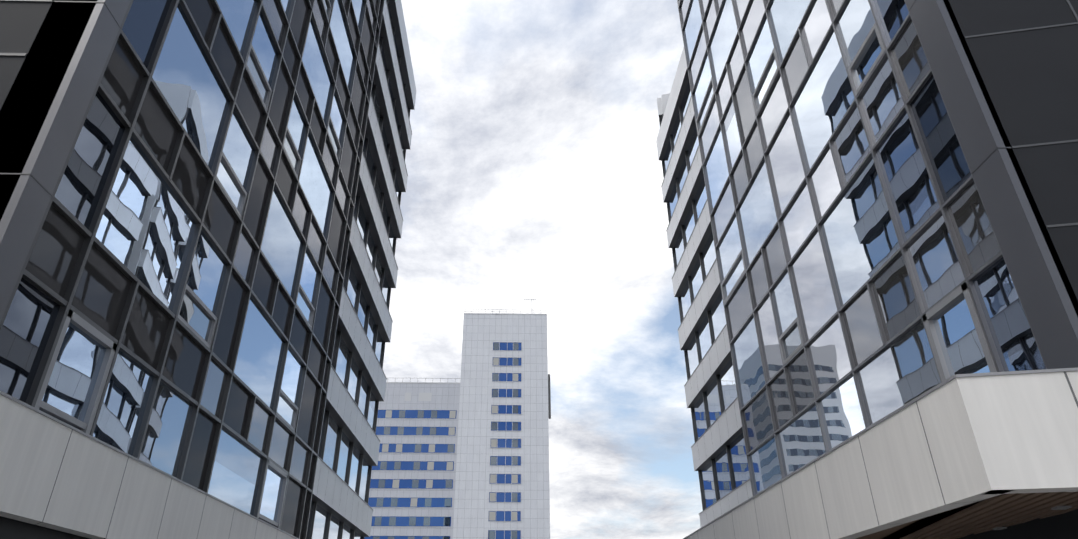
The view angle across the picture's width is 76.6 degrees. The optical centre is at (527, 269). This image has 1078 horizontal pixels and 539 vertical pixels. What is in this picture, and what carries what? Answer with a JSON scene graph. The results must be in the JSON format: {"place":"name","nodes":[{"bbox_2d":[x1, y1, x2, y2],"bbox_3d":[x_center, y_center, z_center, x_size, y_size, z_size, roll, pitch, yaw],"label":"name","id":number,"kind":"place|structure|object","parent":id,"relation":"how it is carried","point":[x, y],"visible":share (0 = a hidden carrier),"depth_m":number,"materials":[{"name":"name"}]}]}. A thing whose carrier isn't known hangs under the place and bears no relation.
{"place":"outdoors","nodes":[
{"label":"outdoors","id":0,"kind":"place"},
{"bbox_2d":[453,299,550,538],"bbox_3d":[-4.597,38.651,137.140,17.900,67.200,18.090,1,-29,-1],"label":"white tower","id":1,"kind":"structure","parent":0,"point":[502,490],"depth_m":131.22,"materials":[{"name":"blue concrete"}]},
{"bbox_2d":[383,0,702,538],"label":"sky","id":2,"kind":"structure","parent":0,"point":[535,171],"materials":[{"name":"white"}]},
{"bbox_2d":[657,93,669,125],"bbox_3d":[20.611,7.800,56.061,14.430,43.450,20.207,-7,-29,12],"label":"building block","id":3,"kind":"structure","parent":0,"point":[662,103],"depth_m":58.98,"materials":[{"name":"grey"}]},
{"bbox_2d":[656,47,752,526],"bbox_3d":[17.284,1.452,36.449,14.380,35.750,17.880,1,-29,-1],"label":"building side facade","id":4,"kind":"structure","parent":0,"point":[720,463],"depth_m":40.31,"materials":[{"name":"grey concrete"}]},
{"bbox_2d":[677,0,1077,538],"bbox_3d":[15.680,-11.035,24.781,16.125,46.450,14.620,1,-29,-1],"label":"glass facade","id":5,"kind":"structure","parent":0,"point":[883,245],"depth_m":16.15,"materials":[{"name":"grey glass"}]},
{"bbox_2d":[948,0,1077,300],"bbox_3d":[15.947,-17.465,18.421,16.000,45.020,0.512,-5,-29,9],"label":"end face","id":6,"kind":"object","parent":5,"relation":"attached to","point":[1024,53],"visible":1,"depth_m":11.77},
{"label":"ground","id":7,"kind":"structure","parent":0,"visible":0},
{"bbox_2d":[0,391,298,538],"bbox_3d":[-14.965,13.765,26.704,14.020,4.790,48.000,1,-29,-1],"label":"podium","id":8,"kind":"object","parent":7,"relation":"on","point":[58,474],"depth_m":11.89,"materials":[{"name":"silver concrete"}]},
{"bbox_2d":[0,0,384,538],"bbox_3d":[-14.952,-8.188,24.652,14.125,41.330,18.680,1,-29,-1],"label":"glass facade","id":9,"kind":"structure","parent":7,"relation":"on","point":[178,184],"depth_m":15.81,"materials":[{"name":"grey glass"}]},
{"bbox_2d":[306,0,415,538],"bbox_3d":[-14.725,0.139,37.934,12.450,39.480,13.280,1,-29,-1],"label":"building side facade","id":10,"kind":"structure","parent":7,"relation":"on","point":[347,460],"depth_m":37.31,"materials":[{"name":"grey concrete"}]},
{"bbox_2d":[364,378,460,538],"bbox_3d":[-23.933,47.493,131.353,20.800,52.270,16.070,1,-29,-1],"label":"tower wing","id":11,"kind":"structure","parent":7,"relation":"on","point":[412,486],"depth_m":128.41,"materials":[{"name":"white concrete"}]},
{"bbox_2d":[683,375,1013,538],"bbox_3d":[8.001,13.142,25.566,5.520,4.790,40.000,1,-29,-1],"label":"podium","id":12,"kind":"object","parent":7,"relation":"on","point":[918,458],"visible":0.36,"depth_m":10.99,"materials":[{"name":"silver concrete"}]},
{"bbox_2d":[882,367,1077,538],"bbox_3d":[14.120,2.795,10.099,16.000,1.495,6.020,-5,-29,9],"label":"canopy fascia","id":13,"kind":"structure","parent":12,"relation":"attached to","point":[1024,424],"depth_m":8.79,"materials":[{"name":"silver concrete"}]}
]}

